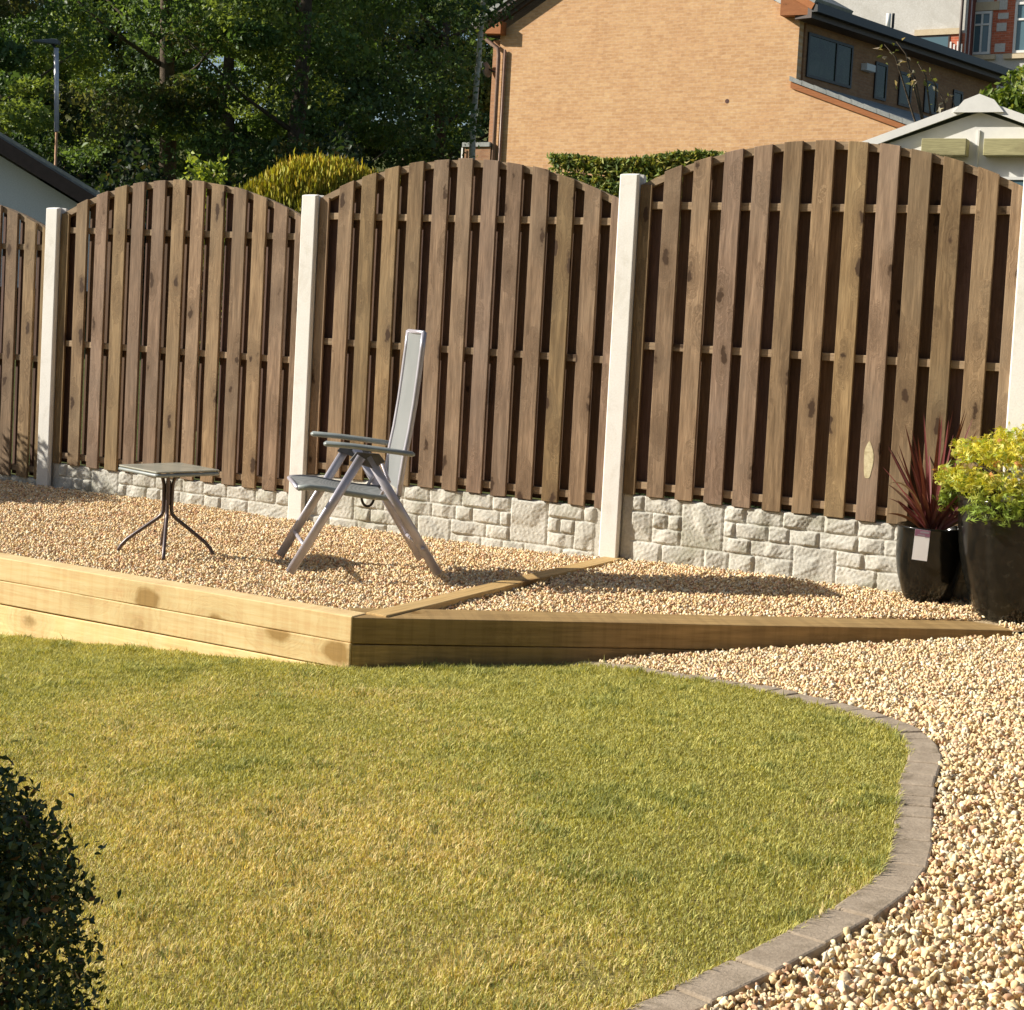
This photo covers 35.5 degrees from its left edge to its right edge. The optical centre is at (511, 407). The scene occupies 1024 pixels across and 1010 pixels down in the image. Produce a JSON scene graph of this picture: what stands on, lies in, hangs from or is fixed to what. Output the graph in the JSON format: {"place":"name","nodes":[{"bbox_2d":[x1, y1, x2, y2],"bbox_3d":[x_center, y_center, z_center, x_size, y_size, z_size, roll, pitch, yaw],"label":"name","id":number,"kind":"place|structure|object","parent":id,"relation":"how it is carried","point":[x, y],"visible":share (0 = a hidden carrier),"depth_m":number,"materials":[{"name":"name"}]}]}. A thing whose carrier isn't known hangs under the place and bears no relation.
{"place":"outdoors","nodes":[
{"label":"outdoors","id":0,"kind":"place"},
{"bbox_2d":[9,0,487,125],"label":"sky","id":1,"kind":"structure","parent":0,"point":[222,59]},
{"bbox_2d":[0,631,914,1009],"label":"lawn","id":2,"kind":"structure","parent":0,"point":[492,937],"depth_m":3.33,"materials":[{"name":"plant"}]},
{"bbox_2d":[0,740,122,1009],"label":"dark bush","id":3,"kind":"object","parent":2,"relation":"on","point":[16,848],"visible":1,"depth_m":2.34,"materials":[{"name":"green plant"}]},
{"bbox_2d":[0,479,1023,631],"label":"gravel terrace","id":4,"kind":"structure","parent":0,"point":[987,622],"depth_m":7.07,"materials":[{"name":"beige gravel"}]},
{"bbox_2d":[0,474,35,484],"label":"gravel board","id":5,"kind":"object","parent":4,"relation":"on","point":[29,479],"visible":0.12,"depth_m":9.95,"materials":[{"name":"concrete"}]},
{"bbox_2d":[0,205,45,478],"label":"garden fence","id":6,"kind":"object","parent":5,"relation":"on","point":[31,248],"visible":0.88,"depth_m":9.92,"materials":[{"name":"brown wood"}]},
{"bbox_2d":[36,207,68,485],"bbox_3d":[-2.826,-0.207,9.808,0.100,2.031,0.100,5,4,29],"label":"fence post","id":7,"kind":"object","parent":4,"relation":"on","point":[45,468],"visible":0.56,"depth_m":9.75,"materials":[{"name":"concrete"}]},
{"bbox_2d":[117,463,219,559],"bbox_3d":[-1.605,0.476,7.424,0.349,0.402,0.386,0,5,-45],"label":"side table","id":8,"kind":"object","parent":4,"relation":"on","point":[156,470],"visible":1,"depth_m":7.40,"materials":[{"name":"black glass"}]},
{"bbox_2d":[53,463,288,518],"bbox_3d":[-2.023,0.582,9.382,1.828,0.350,0.060,5,4,29],"label":"gravel board","id":9,"kind":"object","parent":4,"relation":"on","point":[260,501],"visible":0.41,"depth_m":9.31,"materials":[{"name":"concrete"}]},
{"bbox_2d":[53,180,300,491],"bbox_3d":[-1.964,-0.456,9.329,1.826,1.736,0.071,5,4,29],"label":"garden fence","id":10,"kind":"object","parent":9,"relation":"on","point":[254,352],"visible":0.94,"depth_m":9.28,"materials":[{"name":"brown wood"}]},
{"bbox_2d":[287,194,322,520],"bbox_3d":[-1.145,-0.111,8.863,0.100,2.128,0.100,5,4,29],"label":"fence post","id":11,"kind":"object","parent":4,"relation":"on","point":[297,501],"visible":0.53,"depth_m":8.81,"materials":[{"name":"concrete"}]},
{"bbox_2d":[276,329,441,575],"bbox_3d":[-0.673,0.183,7.233,0.697,1.092,0.568,2,3,-14],"label":"folding chair","id":12,"kind":"object","parent":4,"relation":"on","point":[377,486],"visible":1,"depth_m":7.16,"materials":[{"name":"silver metal"}]},
{"bbox_2d":[307,473,600,557],"bbox_3d":[-0.338,0.609,8.433,1.828,0.350,0.060,5,4,29],"label":"gravel board","id":13,"kind":"object","parent":4,"relation":"on","point":[509,522],"visible":0.65,"depth_m":8.31,"materials":[{"name":"concrete"}]},
{"bbox_2d":[307,158,618,508],"bbox_3d":[-0.278,-0.429,8.379,1.829,1.738,0.071,5,4,29],"label":"garden fence","id":14,"kind":"object","parent":13,"relation":"on","point":[500,288],"visible":0.93,"depth_m":8.31,"materials":[{"name":"brown wood"}]},
{"bbox_2d":[366,556,625,616],"bbox_3d":[0.002,0.814,7.035,0.096,0.101,2.130,5,4,29],"label":"timber sleeper","id":15,"kind":"object","parent":4,"relation":"on","point":[445,601],"visible":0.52,"depth_m":6.80,"materials":[{"name":"brown wood"}]},
{"bbox_2d":[598,174,646,557],"bbox_3d":[0.536,-0.027,7.917,0.100,2.248,0.100,5,4,29],"label":"fence post","id":16,"kind":"object","parent":4,"relation":"on","point":[619,374],"visible":0.55,"depth_m":7.86,"materials":[{"name":"concrete"}]},
{"bbox_2d":[620,494,968,600],"bbox_3d":[1.344,0.670,7.486,1.828,0.350,0.060,5,4,29],"label":"gravel board","id":17,"kind":"object","parent":4,"relation":"on","point":[850,552],"visible":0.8,"depth_m":7.55,"materials":[{"name":"concrete"}]},
{"bbox_2d":[623,140,1022,525],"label":"garden fence","id":18,"kind":"object","parent":17,"relation":"on","point":[827,326],"visible":0.83,"depth_m":7.41,"materials":[{"name":"brown wood"}]},
{"bbox_2d":[896,521,961,606],"bbox_3d":[1.837,0.699,7.046,0.296,0.362,0.296,3,3,0],"label":"plant pot","id":19,"kind":"object","parent":4,"relation":"on","point":[935,576],"visible":0.65,"depth_m":6.94,"materials":[{"name":"black ceramic"}]},
{"bbox_2d":[912,529,929,560],"bbox_3d":[1.765,0.594,6.895,0.071,0.135,0.010,4,3,14],"label":"plant tag","id":20,"kind":"object","parent":19,"relation":"hanging from","point":[921,544],"visible":1,"depth_m":6.89,"materials":[{"name":"white paper"}]},
{"bbox_2d":[886,411,992,529],"bbox_3d":[1.879,0.280,7.024,0.494,0.589,0.324,3,3,0],"label":"spiky plant","id":21,"kind":"object","parent":19,"relation":"on","point":[929,515],"visible":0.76,"depth_m":6.99,"materials":[{"name":"red plant"}]},
{"bbox_2d":[957,491,1023,624],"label":"plant pot","id":22,"kind":"object","parent":4,"relation":"on","point":[992,557],"visible":0.73,"depth_m":6.59,"materials":[{"name":"black ceramic"}]},
{"bbox_2d":[931,422,1023,526],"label":"yellow maple","id":23,"kind":"object","parent":22,"relation":"in","point":[1009,449],"visible":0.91,"depth_m":6.59,"materials":[{"name":"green plant"}]},
{"bbox_2d":[1001,182,1023,635],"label":"fence post","id":24,"kind":"object","parent":4,"relation":"on","point":[1015,412],"visible":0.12,"depth_m":6.92,"materials":[{"name":"concrete"}]},
{"bbox_2d":[11,119,1023,638],"bbox_3d":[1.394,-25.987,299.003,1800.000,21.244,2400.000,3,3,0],"label":"ground","id":25,"kind":"structure","parent":0,"point":[219,361],"depth_m":18.35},
{"bbox_2d":[33,38,59,165],"bbox_3d":[-6.998,-3.518,23.860,0.427,3.934,0.140,3,3,0],"label":"street lamp","id":26,"kind":"object","parent":25,"relation":"on","point":[53,42],"visible":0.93,"depth_m":23.77,"materials":[{"name":"grey metal"}]},
{"bbox_2d":[0,0,144,183],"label":"broadleaf tree","id":27,"kind":"object","parent":25,"relation":"on","point":[32,92],"visible":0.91,"depth_m":26.06,"materials":[{"name":"green plant"}]},
{"bbox_2d":[0,132,145,290],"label":"bungalow","id":28,"kind":"object","parent":25,"relation":"on","point":[24,189],"visible":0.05,"depth_m":21.65,"materials":[{"name":"grey tile"}]},
{"bbox_2d":[0,0,156,172],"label":"broadleaf tree","id":29,"kind":"object","parent":25,"relation":"on","point":[108,78],"visible":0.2,"depth_m":43.03,"materials":[{"name":"green plant"}]},
{"bbox_2d":[8,0,203,180],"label":"broadleaf tree","id":30,"kind":"object","parent":25,"relation":"on","point":[75,142],"visible":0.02,"depth_m":45.89,"materials":[{"name":"green plant"}]},
{"bbox_2d":[0,603,343,668],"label":"timber sleeper","id":31,"kind":"object","parent":25,"relation":"on","point":[34,623],"visible":0.15,"depth_m":6.70,"materials":[{"name":"brown wood"}]},
{"bbox_2d":[0,580,354,667],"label":"timber sleeper","id":32,"kind":"object","parent":31,"relation":"on","point":[304,647],"visible":0.69,"depth_m":6.46,"materials":[{"name":"brown wood"}]},
{"bbox_2d":[0,553,365,642],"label":"timber sleeper","id":33,"kind":"object","parent":32,"relation":"on","point":[286,615],"visible":0.91,"depth_m":6.46,"materials":[{"name":"brown wood"}]},
{"bbox_2d":[1,0,384,210],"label":"broadleaf tree","id":34,"kind":"object","parent":25,"relation":"on","point":[260,63],"visible":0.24,"depth_m":30.67,"materials":[{"name":"green plant"}]},
{"bbox_2d":[0,119,394,318],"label":"undergrowth","id":35,"kind":"object","parent":25,"relation":"on","point":[124,169],"visible":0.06,"depth_m":24.37,"materials":[{"name":"green plant"}]},
{"bbox_2d":[180,151,233,431],"bbox_3d":[-3.108,-1.157,15.967,0.620,2.804,0.535,3,3,0],"label":"sapling","id":36,"kind":"object","parent":25,"relation":"on","point":[197,170],"visible":0.25,"depth_m":15.88,"materials":[{"name":"green plant"}]},
{"bbox_2d":[201,128,281,341],"bbox_3d":[-2.571,-1.378,16.093,2.090,2.817,1.988,1,4,-29],"label":"twiggy bush","id":37,"kind":"object","parent":25,"relation":"on","point":[234,174],"depth_m":15.99,"materials":[{"name":"green plant"}]},
{"bbox_2d":[61,0,423,184],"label":"broadleaf tree","id":38,"kind":"object","parent":25,"relation":"on","point":[153,69],"visible":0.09,"depth_m":45.28,"materials":[{"name":"green plant"}]},
{"bbox_2d":[203,148,400,473],"bbox_3d":[-1.384,-0.564,12.009,1.985,2.755,1.095,3,3,0],"label":"golden hedge","id":39,"kind":"object","parent":25,"relation":"on","point":[290,183],"visible":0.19,"depth_m":11.70,"materials":[{"name":"yellow plant"}]},
{"bbox_2d":[102,0,516,191],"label":"broadleaf tree","id":40,"kind":"object","parent":25,"relation":"on","point":[239,30],"visible":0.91,"depth_m":28.75,"materials":[{"name":"green plant"}]},
{"bbox_2d":[210,18,485,172],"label":"broadleaf tree","id":41,"kind":"object","parent":25,"relation":"on","point":[239,65],"visible":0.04,"depth_m":50.62,"materials":[{"name":"green plant"}]},
{"bbox_2d":[263,0,499,177],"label":"broadleaf tree","id":42,"kind":"object","parent":25,"relation":"on","point":[397,152],"visible":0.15,"depth_m":43.29,"materials":[{"name":"green plant"}]},
{"bbox_2d":[375,0,492,161],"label":"broadleaf tree","id":43,"kind":"object","parent":25,"relation":"on","point":[447,133],"visible":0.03,"depth_m":53.01,"materials":[{"name":"green plant"}]},
{"bbox_2d":[421,0,487,159],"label":"birch tree","id":44,"kind":"object","parent":25,"relation":"on","point":[480,53],"visible":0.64,"depth_m":30.65,"materials":[{"name":"green plant"}]},
{"bbox_2d":[461,142,491,159],"bbox_3d":[-0.532,-4.046,39.651,0.800,4.830,1.820,5,4,32],"label":"porch","id":45,"kind":"object","parent":25,"relation":"on","point":[484,151],"visible":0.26,"depth_m":38.73,"materials":[{"name":"brick"}]},
{"bbox_2d":[546,147,791,511],"bbox_3d":[1.170,-0.442,10.934,1.832,2.568,0.952,5,4,29],"label":"clipped hedge","id":46,"kind":"object","parent":25,"relation":"on","point":[651,166],"visible":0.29,"depth_m":10.69,"materials":[{"name":"green plant"}]},
{"bbox_2d":[470,0,1017,175],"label":"brick house","id":47,"kind":"structure","parent":25,"relation":"on","point":[615,78],"depth_m":36.47,"materials":[{"name":"orange brick"}]},
{"bbox_2d":[481,61,495,77],"bbox_3d":[-0.506,-8.242,38.915,0.493,0.425,0.383,3,3,0],"label":"satellite dish","id":48,"kind":"object","parent":47,"relation":"attached to","point":[487,70],"visible":0.91,"depth_m":38.84,"materials":[{"name":"grey metal"}]},
{"bbox_2d":[806,32,853,88],"bbox_3d":[7.069,-7.698,35.492,0.030,0.960,1.900,6,4,42],"label":"window","id":49,"kind":"structure","parent":47,"relation":"in","point":[829,60],"depth_m":35.47,"materials":[{"name":"black glass"}]},
{"bbox_2d":[873,61,887,100],"bbox_3d":[8.585,-7.588,37.183,0.030,0.850,0.550,6,4,42],"label":"window","id":50,"kind":"structure","parent":47,"relation":"in","point":[881,73],"depth_m":37.19,"materials":[{"name":"grey glass"}]},
{"bbox_2d":[886,13,894,27],"bbox_3d":[8.641,-8.841,36.511,0.195,0.330,0.105,3,3,0],"label":"roof flue","id":51,"kind":"object","parent":47,"relation":"on","point":[888,19],"visible":0.95,"depth_m":36.48,"materials":[{"name":"silver metal"}]},
{"bbox_2d":[897,71,912,107],"bbox_3d":[9.367,-7.572,38.066,0.030,0.800,0.600,6,4,42],"label":"window","id":52,"kind":"structure","parent":47,"relation":"in","point":[902,99],"depth_m":38.04,"materials":[{"name":"grey glass"}]},
{"bbox_2d":[923,80,937,114],"bbox_3d":[10.227,-7.565,39.015,0.030,0.770,0.630,6,4,42],"label":"window","id":53,"kind":"structure","parent":47,"relation":"in","point":[932,97],"depth_m":39.02,"materials":[{"name":"grey glass"}]},
{"bbox_2d":[952,89,963,107],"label":"window","id":54,"kind":"structure","parent":47,"relation":"in","point":[958,95],"depth_m":40.05,"materials":[{"name":"grey glass"}]},
{"bbox_2d":[568,661,941,1009],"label":"lawn edging","id":55,"kind":"object","parent":25,"relation":"on","point":[886,891],"visible":0.52,"depth_m":3.35,"materials":[{"name":"grey concrete"}]},
{"bbox_2d":[775,0,1023,103],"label":"rendered house","id":56,"kind":"structure","parent":25,"relation":"on","point":[992,31],"depth_m":49.01,"materials":[{"name":"white paint"}]},
{"bbox_2d":[917,35,949,65],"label":"window","id":57,"kind":"structure","parent":56,"relation":"in","point":[944,40],"depth_m":49.06,"materials":[{"name":"blue glass"}]},
{"bbox_2d":[972,11,992,54],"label":"window","id":58,"kind":"structure","parent":56,"relation":"in","point":[983,19],"depth_m":49.12,"materials":[{"name":"grey glass"}]},
{"bbox_2d":[1012,2,1023,52],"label":"window","id":59,"kind":"structure","parent":56,"relation":"in","point":[1018,35],"depth_m":48.55,"materials":[{"name":"white glass"}]},
{"bbox_2d":[872,38,954,121],"bbox_3d":[4.548,-2.312,17.782,1.293,3.545,0.246,3,3,0],"label":"twig branch shrub","id":60,"kind":"object","parent":25,"relation":"on","point":[913,83],"visible":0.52,"depth_m":17.76,"materials":[{"name":"brown plant"}]},
{"bbox_2d":[862,94,1023,185],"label":"summerhouse","id":61,"kind":"structure","parent":25,"relation":"on","point":[982,131],"depth_m":11.01,"materials":[{"name":"white wood"}]},
{"bbox_2d":[1003,177,1023,185],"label":"window","id":62,"kind":"structure","parent":61,"relation":"in","point":[1019,180],"depth_m":10.89,"materials":[{"name":"white glass"}]},
{"bbox_2d":[979,65,1023,113],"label":"leafy bush","id":63,"kind":"object","parent":25,"relation":"on","point":[1012,94],"visible":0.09,"depth_m":15.70,"materials":[{"name":"green plant"}]},
{"bbox_3d":[0.107,1.075,6.298,1.500,0.101,0.201,2,3,-10],"label":"timber sleeper","id":64,"kind":"object","parent":25,"relation":"on","visible":0},
{"bbox_2d":[351,643,753,667],"bbox_3d":[0.505,0.990,6.360,2.300,0.101,0.201,2,3,-10],"label":"timber sleeper","id":65,"kind":"object","parent":64,"relation":"on","point":[376,655],"visible":0.21,"depth_m":6.15,"materials":[{"name":"brown wood"}]},
{"bbox_2d":[349,608,1011,649],"bbox_3d":[0.700,0.895,6.387,2.690,0.101,0.201,2,3,-10],"label":"timber sleeper","id":66,"kind":"object","parent":65,"relation":"on","point":[528,628],"visible":0.74,"depth_m":6.28,"materials":[{"name":"brown wood"}]},
{"bbox_2d":[599,632,1023,1009],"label":"gravel path","id":67,"kind":"structure","parent":0,"point":[944,1000],"depth_m":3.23,"materials":[{"name":"beige gravel"}]}
]}

